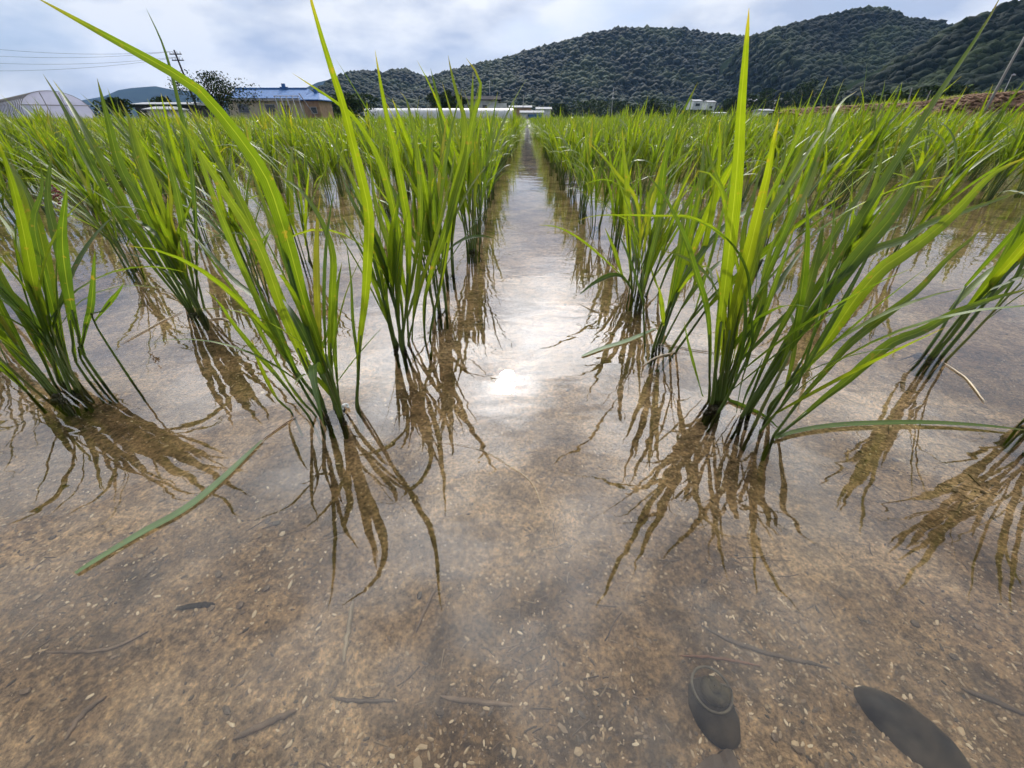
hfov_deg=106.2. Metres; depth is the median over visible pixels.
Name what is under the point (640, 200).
rice plant
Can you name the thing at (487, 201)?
rice plant
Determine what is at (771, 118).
rice plant
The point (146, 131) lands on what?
rice plant
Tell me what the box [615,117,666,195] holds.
rice plant
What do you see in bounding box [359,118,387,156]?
rice plant
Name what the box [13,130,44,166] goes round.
rice plant
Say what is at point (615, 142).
rice plant
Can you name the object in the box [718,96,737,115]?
tree
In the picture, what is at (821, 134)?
rice plant
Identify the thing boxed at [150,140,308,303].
rice plant
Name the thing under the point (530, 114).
vinyl shed
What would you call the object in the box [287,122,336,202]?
rice plant
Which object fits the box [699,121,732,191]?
rice plant
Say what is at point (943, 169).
rice plant
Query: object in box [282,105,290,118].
door
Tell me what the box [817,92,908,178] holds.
rice plant
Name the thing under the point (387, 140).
rice plant
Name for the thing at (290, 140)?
rice plant
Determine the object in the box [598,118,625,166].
rice plant
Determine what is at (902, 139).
rice plant
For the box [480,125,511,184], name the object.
rice plant
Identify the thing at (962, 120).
rice plant
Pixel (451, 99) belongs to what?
tree
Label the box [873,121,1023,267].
rice plant
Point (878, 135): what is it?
rice plant
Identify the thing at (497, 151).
rice plant
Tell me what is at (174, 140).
rice plant
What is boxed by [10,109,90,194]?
rice plant
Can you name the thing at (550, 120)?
rice plant
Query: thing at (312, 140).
rice plant
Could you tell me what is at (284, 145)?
rice plant
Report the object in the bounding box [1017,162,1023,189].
rice plant
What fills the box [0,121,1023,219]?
water
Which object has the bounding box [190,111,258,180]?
rice plant
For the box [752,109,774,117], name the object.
shed
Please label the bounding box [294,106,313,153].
rice plant
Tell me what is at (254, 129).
rice plant
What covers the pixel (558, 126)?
rice plant
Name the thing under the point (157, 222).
rice plant
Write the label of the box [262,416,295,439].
straw
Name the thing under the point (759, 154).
rice plant
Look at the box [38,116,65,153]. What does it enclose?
rice plant
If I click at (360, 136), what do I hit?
rice plant
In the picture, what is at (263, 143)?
rice plant
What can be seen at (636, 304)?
rice plant
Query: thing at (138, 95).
hills
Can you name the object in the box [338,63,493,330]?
rice plant
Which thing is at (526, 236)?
mud bed
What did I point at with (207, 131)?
rice plant
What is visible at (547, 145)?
rice plant
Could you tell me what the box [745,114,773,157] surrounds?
rice plant
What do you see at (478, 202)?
rice plant
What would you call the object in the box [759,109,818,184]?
rice plant
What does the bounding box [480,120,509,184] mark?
rice plant
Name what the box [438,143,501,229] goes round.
rice plant
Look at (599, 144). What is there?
rice plant
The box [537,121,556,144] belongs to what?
rice plant
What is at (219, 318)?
straw
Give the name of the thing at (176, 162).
rice plant
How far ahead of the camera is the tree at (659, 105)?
161.08 m
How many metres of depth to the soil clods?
33.13 m
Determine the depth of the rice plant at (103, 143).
2.06 m
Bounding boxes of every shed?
[132,102,213,118]
[141,107,189,118]
[509,106,531,117]
[519,111,543,119]
[535,107,551,118]
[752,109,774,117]
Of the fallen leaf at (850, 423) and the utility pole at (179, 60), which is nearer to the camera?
the fallen leaf at (850, 423)
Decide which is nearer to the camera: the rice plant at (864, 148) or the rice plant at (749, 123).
the rice plant at (864, 148)
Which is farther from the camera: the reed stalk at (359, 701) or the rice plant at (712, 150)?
the rice plant at (712, 150)
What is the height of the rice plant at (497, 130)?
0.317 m
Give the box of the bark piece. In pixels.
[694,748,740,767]
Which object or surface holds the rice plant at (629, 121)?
on the mud bed
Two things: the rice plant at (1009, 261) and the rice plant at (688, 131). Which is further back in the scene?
the rice plant at (688, 131)
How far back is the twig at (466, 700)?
0.20 m
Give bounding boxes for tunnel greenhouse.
[0,90,94,118]
[363,108,512,118]
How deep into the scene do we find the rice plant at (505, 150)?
2.24 m
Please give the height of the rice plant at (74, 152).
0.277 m
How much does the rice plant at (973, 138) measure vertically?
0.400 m
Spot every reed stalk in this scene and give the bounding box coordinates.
[332,696,394,703]
[342,601,353,661]
[415,586,436,632]
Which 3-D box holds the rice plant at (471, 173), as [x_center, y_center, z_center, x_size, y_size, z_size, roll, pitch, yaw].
[-0.100,-0.397,0.751,0.149,0.354,0.253,24,42,32]
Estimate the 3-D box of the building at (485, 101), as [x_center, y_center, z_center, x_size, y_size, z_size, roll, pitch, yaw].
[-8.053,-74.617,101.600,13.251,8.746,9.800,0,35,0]
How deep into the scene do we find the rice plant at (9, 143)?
1.66 m
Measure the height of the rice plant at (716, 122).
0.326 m
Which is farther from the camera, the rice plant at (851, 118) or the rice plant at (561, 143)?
the rice plant at (851, 118)
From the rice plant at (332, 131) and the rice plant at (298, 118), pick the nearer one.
the rice plant at (332, 131)
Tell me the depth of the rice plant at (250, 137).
1.75 m
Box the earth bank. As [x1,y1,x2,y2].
[766,95,1023,117]
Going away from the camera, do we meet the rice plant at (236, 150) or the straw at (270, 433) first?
the straw at (270, 433)
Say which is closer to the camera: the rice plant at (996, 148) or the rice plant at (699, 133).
the rice plant at (996, 148)
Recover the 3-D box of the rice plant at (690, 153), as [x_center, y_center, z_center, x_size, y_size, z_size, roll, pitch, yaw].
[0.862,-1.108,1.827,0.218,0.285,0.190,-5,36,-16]
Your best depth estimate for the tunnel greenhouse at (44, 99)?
34.11 m
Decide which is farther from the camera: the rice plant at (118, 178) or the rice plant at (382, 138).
the rice plant at (382, 138)
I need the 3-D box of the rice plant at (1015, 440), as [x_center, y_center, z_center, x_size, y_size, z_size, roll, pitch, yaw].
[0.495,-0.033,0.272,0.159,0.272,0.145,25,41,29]
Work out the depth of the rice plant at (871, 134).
1.86 m
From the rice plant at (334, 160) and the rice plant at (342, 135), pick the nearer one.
the rice plant at (334, 160)
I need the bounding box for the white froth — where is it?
[341,403,348,409]
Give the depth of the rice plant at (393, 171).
1.26 m
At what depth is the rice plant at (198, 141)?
1.90 m
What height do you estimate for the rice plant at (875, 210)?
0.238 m
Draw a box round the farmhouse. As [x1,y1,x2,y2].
[224,83,313,118]
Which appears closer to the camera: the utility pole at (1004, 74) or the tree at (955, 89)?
the utility pole at (1004, 74)
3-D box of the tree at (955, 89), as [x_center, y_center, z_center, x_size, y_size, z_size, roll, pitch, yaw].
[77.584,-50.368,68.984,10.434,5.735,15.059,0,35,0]
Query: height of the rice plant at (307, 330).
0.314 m
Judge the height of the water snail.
0.012 m
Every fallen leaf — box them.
[75,440,262,573]
[581,328,655,355]
[774,420,1023,438]
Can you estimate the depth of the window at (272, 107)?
60.80 m
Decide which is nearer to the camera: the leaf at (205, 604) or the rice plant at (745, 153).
the leaf at (205, 604)
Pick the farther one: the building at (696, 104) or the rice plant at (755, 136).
the building at (696, 104)
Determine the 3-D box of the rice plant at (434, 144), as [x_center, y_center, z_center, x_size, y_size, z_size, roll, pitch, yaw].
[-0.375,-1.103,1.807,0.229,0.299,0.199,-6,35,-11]
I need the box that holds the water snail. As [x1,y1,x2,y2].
[688,665,740,749]
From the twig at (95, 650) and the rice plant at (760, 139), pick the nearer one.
the twig at (95, 650)
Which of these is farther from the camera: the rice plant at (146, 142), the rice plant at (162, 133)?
the rice plant at (162, 133)
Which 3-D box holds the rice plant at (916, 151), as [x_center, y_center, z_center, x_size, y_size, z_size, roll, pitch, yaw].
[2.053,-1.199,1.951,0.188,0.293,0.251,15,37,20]
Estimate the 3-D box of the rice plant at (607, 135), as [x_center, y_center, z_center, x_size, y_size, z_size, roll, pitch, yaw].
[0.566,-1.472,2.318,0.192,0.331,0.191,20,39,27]
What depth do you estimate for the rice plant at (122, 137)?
2.18 m
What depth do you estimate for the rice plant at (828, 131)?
2.17 m
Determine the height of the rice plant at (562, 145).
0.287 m
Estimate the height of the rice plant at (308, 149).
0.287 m
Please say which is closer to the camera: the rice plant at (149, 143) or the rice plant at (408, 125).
the rice plant at (149, 143)
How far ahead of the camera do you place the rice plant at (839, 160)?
0.98 m
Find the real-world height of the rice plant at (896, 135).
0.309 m
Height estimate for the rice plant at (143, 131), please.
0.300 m
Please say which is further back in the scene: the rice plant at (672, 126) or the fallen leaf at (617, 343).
the rice plant at (672, 126)
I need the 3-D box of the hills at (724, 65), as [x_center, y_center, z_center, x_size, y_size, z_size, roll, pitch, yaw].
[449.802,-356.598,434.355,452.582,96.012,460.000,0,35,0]
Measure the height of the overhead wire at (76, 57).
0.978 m
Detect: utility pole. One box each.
[169,50,200,116]
[984,37,1023,111]
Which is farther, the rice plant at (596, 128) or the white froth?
the rice plant at (596, 128)
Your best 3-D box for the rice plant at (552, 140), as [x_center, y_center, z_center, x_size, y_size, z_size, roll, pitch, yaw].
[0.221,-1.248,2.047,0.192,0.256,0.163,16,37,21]
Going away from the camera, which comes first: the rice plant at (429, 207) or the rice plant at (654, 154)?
the rice plant at (429, 207)
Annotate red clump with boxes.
[44,184,61,204]
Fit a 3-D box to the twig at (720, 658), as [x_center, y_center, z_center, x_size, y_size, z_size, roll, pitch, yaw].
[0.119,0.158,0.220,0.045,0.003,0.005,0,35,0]
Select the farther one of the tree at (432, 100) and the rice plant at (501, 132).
the tree at (432, 100)
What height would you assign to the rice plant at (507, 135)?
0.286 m
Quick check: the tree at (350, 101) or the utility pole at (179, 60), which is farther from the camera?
the tree at (350, 101)
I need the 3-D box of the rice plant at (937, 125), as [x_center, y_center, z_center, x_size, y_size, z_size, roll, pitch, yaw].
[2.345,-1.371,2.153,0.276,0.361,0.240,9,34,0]
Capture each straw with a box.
[121,311,181,342]
[209,317,229,321]
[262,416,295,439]
[642,351,679,365]
[658,344,756,355]
[943,362,984,401]
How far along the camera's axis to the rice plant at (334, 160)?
1.49 m
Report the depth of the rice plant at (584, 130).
3.12 m
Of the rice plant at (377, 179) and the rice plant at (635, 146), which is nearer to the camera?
the rice plant at (377, 179)
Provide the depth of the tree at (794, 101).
144.10 m
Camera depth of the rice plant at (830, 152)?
1.38 m
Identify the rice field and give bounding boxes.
[0,88,1023,170]
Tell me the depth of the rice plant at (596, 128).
2.68 m
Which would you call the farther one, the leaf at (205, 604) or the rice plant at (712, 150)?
the rice plant at (712, 150)
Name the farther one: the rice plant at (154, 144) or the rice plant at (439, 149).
the rice plant at (154, 144)
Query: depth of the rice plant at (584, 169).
1.23 m
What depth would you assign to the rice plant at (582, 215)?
1.07 m
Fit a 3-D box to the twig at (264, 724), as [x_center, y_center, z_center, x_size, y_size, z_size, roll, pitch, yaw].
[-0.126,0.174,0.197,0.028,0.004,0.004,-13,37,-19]
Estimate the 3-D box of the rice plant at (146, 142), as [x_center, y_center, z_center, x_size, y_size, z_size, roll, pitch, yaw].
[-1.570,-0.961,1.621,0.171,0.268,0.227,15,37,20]
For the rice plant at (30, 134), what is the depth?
1.51 m
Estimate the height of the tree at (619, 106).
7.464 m
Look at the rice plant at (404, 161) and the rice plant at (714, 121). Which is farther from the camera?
the rice plant at (714, 121)
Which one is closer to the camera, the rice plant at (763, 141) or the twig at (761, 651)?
the twig at (761, 651)
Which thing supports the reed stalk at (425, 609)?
on the mud bed
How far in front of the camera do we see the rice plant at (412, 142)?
1.54 m
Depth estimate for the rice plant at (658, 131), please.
2.20 m
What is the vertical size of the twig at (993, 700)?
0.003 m
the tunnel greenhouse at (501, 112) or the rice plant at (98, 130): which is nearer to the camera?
the rice plant at (98, 130)
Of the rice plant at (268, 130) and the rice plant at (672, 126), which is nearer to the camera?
the rice plant at (268, 130)
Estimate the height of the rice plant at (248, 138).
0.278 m
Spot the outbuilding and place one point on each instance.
(318, 104)
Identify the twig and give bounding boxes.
[46,631,148,653]
[64,696,106,739]
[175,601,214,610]
[233,709,296,740]
[440,695,511,706]
[679,655,760,666]
[701,625,829,668]
[962,688,1023,714]
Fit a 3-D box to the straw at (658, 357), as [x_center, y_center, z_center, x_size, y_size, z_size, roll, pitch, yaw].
[0.172,-0.031,0.449,0.064,0.002,0.006,-19,39,-25]
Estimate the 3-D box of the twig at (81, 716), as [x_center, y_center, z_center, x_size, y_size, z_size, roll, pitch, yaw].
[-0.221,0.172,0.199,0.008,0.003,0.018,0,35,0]
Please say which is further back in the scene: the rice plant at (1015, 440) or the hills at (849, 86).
the hills at (849, 86)
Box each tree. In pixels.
[165,69,268,115]
[330,92,377,118]
[426,92,441,107]
[440,89,458,107]
[454,95,467,107]
[550,103,573,117]
[566,99,614,117]
[609,101,639,116]
[633,98,678,116]
[670,109,715,116]
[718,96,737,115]
[746,87,789,113]
[771,92,802,111]
[794,78,823,107]
[815,85,848,106]
[842,94,880,105]
[872,89,923,103]
[892,83,1002,102]
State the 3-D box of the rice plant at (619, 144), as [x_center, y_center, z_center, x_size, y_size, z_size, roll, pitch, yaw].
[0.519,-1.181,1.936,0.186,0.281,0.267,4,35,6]
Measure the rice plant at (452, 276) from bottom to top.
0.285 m
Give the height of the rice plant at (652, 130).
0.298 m
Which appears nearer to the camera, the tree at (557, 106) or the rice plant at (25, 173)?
the rice plant at (25, 173)
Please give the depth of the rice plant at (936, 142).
1.84 m
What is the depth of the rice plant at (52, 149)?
1.07 m
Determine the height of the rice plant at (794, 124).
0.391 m
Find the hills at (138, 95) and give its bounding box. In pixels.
[82,80,326,118]
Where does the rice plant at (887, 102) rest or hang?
on the mud bed
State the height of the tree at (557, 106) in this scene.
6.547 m
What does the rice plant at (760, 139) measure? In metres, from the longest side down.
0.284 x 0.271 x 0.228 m
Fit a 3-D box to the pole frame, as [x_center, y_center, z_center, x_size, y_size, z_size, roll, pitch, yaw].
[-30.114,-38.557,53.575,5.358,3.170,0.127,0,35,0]
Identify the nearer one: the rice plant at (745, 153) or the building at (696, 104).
the rice plant at (745, 153)
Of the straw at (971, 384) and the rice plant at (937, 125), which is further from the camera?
the rice plant at (937, 125)
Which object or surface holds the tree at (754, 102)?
on the field
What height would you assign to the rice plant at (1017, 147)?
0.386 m
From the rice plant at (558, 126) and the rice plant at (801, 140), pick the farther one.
the rice plant at (558, 126)
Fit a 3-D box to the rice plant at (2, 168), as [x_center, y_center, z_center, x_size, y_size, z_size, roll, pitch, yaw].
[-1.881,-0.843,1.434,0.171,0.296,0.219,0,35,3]
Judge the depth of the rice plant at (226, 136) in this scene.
1.64 m
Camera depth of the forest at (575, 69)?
486.76 m
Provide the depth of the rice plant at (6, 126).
1.89 m
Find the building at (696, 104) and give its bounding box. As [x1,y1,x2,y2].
[686,100,702,109]
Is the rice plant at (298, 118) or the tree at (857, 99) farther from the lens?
the tree at (857, 99)
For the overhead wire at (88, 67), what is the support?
attached to the utility pole at (179, 60)
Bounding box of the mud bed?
[0,176,1023,767]
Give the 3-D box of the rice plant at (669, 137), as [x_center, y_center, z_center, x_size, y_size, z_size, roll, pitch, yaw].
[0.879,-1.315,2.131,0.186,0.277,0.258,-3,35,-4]
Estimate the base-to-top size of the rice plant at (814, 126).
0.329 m
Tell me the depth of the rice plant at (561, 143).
1.75 m
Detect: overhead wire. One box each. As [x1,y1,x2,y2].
[0,57,171,63]
[4,51,172,57]
[23,57,176,70]
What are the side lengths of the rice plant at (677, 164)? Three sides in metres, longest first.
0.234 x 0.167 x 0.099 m
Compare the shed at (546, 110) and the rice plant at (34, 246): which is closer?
the rice plant at (34, 246)
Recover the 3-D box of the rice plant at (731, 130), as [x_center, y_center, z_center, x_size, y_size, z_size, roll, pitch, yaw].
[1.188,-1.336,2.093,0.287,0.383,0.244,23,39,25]
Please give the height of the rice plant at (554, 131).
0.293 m
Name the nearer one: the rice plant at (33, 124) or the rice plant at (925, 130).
the rice plant at (33, 124)
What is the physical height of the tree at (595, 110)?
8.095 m
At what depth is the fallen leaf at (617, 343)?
0.48 m
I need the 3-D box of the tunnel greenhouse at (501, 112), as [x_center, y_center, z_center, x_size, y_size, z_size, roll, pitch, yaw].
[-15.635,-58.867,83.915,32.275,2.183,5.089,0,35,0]
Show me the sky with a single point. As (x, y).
(265, 43)
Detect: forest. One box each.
[213,24,751,117]
[723,5,953,111]
[834,0,1023,103]
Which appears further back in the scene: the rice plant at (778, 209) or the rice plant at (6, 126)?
the rice plant at (6, 126)
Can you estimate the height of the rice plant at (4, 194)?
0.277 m
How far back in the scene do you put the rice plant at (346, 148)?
1.61 m
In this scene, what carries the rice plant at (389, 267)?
in the mud bed
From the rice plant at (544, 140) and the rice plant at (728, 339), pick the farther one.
the rice plant at (544, 140)
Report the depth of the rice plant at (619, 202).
0.79 m
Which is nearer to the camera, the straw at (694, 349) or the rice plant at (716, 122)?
the straw at (694, 349)
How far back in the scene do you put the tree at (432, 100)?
92.25 m
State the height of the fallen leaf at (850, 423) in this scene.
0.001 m
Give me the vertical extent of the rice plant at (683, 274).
0.294 m
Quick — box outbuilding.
[299,89,333,118]
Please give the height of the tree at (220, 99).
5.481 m
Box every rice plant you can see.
[0,108,38,172]
[0,114,100,222]
[0,128,22,162]
[0,130,74,211]
[0,131,28,190]
[0,135,166,283]
[0,143,22,232]
[0,144,182,416]
[1,103,59,176]
[4,101,84,176]
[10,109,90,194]
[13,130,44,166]
[21,113,127,240]
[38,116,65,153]
[41,0,379,443]
[44,11,238,330]
[50,118,109,179]
[53,115,80,163]
[59,112,101,140]
[75,119,135,173]
[80,93,216,256]
[81,113,115,145]
[87,128,134,194]
[88,118,114,169]
[89,124,130,175]
[98,132,177,224]
[100,116,168,200]
[103,126,163,164]
[113,113,149,153]
[116,113,161,163]
[132,117,159,154]
[144,124,161,161]
[146,115,177,149]
[146,119,188,175]
[149,115,206,187]
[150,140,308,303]
[153,125,212,214]
[172,105,232,167]
[180,127,210,159]
[188,121,236,171]
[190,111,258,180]
[192,119,251,201]
[192,121,224,147]
[213,135,333,276]
[214,119,237,159]
[222,120,268,154]
[223,116,277,215]
[224,131,271,175]
[241,118,266,159]
[251,115,280,151]
[252,119,302,192]
[255,128,278,171]
[264,113,315,187]
[266,124,293,166]
[267,129,321,210]
[271,120,289,156]
[274,99,315,165]
[275,114,318,175]
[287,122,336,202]
[293,52,481,372]
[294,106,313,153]
[299,125,319,155]
[303,118,361,189]
[304,116,328,158]
[304,121,366,196]
[317,114,345,165]
[322,113,343,143]
[331,120,347,153]
[334,106,385,176]
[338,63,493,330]
[342,122,364,163]
[344,124,399,219]
[359,112,412,203]
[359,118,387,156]
[371,122,387,156]
[374,122,416,200]
[375,122,399,169]
[385,124,434,180]
[387,66,526,263]
[397,113,424,140]
[401,107,483,291]
[405,116,429,140]
[411,107,438,179]
[418,113,448,173]
[433,129,444,171]
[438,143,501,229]
[452,130,460,157]
[453,120,502,217]
[454,110,501,243]
[477,110,519,199]
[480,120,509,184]
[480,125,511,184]
[482,109,507,153]
[483,138,507,207]
[484,125,513,180]
[492,118,510,160]
[492,121,514,160]
[497,115,519,146]
[497,120,515,153]
[499,118,523,165]
[534,111,566,154]
[536,117,556,153]
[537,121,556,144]
[538,124,565,169]
[539,121,564,161]
[542,85,723,312]
[542,115,570,163]
[544,112,584,183]
[544,133,575,180]
[547,120,582,166]
[548,117,597,196]
[550,115,582,189]
[560,121,607,204]
[565,118,623,212]
[566,111,604,223]
[568,113,653,238]
[579,10,945,432]
[579,78,841,372]
[579,117,595,150]
[584,112,608,157]
[587,115,671,257]
[587,134,705,282]
[594,123,604,161]
[597,122,627,168]
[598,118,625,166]
[599,110,621,163]
[604,119,634,169]
[614,97,664,187]
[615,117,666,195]
[616,109,641,134]
[619,114,658,174]
[633,104,669,158]
[640,115,667,200]
[641,114,668,141]
[644,116,673,162]
[645,114,670,160]
[659,123,689,167]
[660,116,673,152]
[663,129,700,202]
[664,119,697,166]
[675,118,694,156]
[676,119,712,175]
[680,121,704,153]
[685,110,763,234]
[687,117,759,178]
[688,118,718,157]
[692,0,1023,460]
[697,109,722,159]
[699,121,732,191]
[700,108,724,143]
[710,119,773,198]
[711,109,734,140]
[713,96,767,159]
[741,102,820,207]
[744,125,814,212]
[745,113,764,154]
[745,114,758,135]
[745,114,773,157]
[745,114,777,162]
[746,91,939,278]
[747,115,790,174]
[749,119,789,153]
[759,95,791,140]
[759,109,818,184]
[764,111,828,184]
[771,98,815,167]
[790,108,831,146]
[797,105,869,201]
[797,118,891,231]
[799,103,833,133]
[802,141,934,307]
[806,113,851,153]
[808,107,836,159]
[816,101,861,166]
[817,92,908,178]
[822,106,841,159]
[822,106,870,141]
[827,68,957,209]
[835,116,902,183]
[853,88,906,163]
[853,109,903,172]
[863,116,939,204]
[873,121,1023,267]
[875,106,948,175]
[877,113,907,159]
[877,124,931,186]
[891,105,960,164]
[896,116,939,171]
[898,190,1023,378]
[903,90,982,196]
[905,112,936,159]
[909,96,970,163]
[914,105,982,182]
[920,111,957,166]
[933,105,996,140]
[940,116,985,170]
[942,82,1023,188]
[945,110,1013,164]
[956,114,1018,175]
[971,110,1019,173]
[976,98,1023,195]
[976,111,1023,167]
[983,116,1023,183]
[1002,418,1023,459]
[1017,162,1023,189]
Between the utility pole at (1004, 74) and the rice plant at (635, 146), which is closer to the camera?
the rice plant at (635, 146)
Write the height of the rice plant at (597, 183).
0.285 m
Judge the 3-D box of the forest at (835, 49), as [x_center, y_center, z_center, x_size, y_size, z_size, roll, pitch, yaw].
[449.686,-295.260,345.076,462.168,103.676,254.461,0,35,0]
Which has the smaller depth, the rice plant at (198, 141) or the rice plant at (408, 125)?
the rice plant at (198, 141)
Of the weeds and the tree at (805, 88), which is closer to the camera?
the weeds
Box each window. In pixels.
[237,104,250,112]
[265,104,275,111]
[310,107,317,113]
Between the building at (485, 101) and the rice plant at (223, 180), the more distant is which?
the building at (485, 101)
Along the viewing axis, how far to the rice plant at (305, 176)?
1.24 m
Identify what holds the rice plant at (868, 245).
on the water
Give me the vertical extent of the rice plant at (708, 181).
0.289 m
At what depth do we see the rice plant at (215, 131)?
2.01 m
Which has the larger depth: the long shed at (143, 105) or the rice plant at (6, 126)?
the long shed at (143, 105)
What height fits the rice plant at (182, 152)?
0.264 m
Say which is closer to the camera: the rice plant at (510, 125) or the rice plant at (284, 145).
the rice plant at (284, 145)
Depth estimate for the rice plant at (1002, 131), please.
2.09 m
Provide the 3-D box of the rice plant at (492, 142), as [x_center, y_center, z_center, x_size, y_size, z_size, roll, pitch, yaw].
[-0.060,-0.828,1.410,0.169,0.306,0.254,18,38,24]
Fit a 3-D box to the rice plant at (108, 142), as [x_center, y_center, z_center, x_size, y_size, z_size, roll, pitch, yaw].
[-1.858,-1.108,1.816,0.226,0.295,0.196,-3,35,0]
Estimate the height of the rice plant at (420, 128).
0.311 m
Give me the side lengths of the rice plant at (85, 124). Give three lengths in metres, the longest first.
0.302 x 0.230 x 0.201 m
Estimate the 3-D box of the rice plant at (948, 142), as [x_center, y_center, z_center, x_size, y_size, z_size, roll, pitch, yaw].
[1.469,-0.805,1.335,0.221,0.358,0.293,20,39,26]
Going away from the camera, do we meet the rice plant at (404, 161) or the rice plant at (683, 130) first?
the rice plant at (404, 161)
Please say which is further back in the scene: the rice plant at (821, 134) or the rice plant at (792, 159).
the rice plant at (821, 134)
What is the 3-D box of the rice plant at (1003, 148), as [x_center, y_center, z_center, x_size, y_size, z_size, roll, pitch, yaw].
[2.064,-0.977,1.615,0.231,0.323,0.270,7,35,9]
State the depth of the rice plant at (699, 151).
1.71 m
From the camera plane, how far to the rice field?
3.93 m
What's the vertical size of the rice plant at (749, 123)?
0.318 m
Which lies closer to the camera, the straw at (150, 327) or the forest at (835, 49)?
the straw at (150, 327)
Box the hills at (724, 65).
[719,13,849,97]
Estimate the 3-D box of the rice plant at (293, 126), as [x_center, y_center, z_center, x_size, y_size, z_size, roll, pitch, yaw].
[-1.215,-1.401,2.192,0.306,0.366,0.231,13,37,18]
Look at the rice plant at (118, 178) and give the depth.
1.24 m
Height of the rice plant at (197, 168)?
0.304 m
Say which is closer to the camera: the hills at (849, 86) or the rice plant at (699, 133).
the rice plant at (699, 133)
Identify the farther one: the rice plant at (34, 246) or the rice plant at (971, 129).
the rice plant at (971, 129)
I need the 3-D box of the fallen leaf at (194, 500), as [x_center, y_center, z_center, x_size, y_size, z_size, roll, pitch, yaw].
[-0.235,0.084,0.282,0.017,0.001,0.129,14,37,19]
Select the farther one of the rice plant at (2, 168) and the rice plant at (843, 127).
the rice plant at (843, 127)
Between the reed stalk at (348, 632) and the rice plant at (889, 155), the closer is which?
the reed stalk at (348, 632)
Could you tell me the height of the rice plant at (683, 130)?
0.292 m
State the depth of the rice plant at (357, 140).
2.33 m
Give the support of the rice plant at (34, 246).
in the mud bed
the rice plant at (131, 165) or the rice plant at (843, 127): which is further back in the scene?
the rice plant at (843, 127)
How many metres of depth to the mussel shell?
0.19 m
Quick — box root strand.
[420,440,544,514]
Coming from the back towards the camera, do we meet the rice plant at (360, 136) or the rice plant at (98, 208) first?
the rice plant at (360, 136)
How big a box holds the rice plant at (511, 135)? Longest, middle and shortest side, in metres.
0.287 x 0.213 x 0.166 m
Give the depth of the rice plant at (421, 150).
1.69 m
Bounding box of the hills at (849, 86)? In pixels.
[810,68,881,106]
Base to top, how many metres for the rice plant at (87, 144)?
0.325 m
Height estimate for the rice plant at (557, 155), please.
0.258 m
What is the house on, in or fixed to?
on the field
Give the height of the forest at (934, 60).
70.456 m
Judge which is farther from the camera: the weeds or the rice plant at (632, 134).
the weeds
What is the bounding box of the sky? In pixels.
[0,0,1019,99]
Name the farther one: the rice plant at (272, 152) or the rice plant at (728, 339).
the rice plant at (272, 152)
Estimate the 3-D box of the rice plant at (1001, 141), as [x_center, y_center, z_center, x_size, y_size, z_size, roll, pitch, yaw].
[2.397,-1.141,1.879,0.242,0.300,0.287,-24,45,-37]
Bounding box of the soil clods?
[779,90,1023,117]
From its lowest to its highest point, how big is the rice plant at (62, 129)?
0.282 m
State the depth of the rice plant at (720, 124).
2.21 m
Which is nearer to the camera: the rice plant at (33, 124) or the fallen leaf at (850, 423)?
the fallen leaf at (850, 423)
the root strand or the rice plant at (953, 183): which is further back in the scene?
the rice plant at (953, 183)
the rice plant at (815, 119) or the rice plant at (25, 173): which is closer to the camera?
the rice plant at (25, 173)
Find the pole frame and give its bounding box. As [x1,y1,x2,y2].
[274,93,316,118]
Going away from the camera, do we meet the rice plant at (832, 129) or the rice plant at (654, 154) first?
the rice plant at (654, 154)
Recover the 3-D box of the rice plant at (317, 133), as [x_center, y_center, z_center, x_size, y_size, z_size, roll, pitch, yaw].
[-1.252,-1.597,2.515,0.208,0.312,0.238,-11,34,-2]
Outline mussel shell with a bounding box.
[853,685,970,767]
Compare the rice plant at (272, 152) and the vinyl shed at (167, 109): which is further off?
the vinyl shed at (167, 109)
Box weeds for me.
[781,88,1017,116]
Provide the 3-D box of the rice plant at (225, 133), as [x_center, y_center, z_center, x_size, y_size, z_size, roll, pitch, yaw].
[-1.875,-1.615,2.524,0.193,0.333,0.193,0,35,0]
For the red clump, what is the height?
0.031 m
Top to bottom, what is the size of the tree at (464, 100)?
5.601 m
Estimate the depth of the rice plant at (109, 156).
1.48 m
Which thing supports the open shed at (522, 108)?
on the field
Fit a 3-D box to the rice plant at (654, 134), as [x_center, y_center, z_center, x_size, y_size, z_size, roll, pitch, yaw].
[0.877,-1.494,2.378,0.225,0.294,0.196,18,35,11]
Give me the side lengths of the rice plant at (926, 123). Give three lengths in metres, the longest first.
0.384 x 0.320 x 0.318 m
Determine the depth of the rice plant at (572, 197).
1.37 m
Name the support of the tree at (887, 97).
on the field
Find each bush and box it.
[90,97,134,116]
[149,95,171,101]
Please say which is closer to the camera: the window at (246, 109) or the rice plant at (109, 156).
the rice plant at (109, 156)
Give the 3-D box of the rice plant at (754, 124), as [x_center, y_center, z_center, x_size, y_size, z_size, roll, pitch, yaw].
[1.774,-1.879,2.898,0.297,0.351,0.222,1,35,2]
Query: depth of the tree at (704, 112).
121.53 m
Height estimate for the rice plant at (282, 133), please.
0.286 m
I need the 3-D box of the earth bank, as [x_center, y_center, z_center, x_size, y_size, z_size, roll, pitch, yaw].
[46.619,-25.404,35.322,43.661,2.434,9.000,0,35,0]
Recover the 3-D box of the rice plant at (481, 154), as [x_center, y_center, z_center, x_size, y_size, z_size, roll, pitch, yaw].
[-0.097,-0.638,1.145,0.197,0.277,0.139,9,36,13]

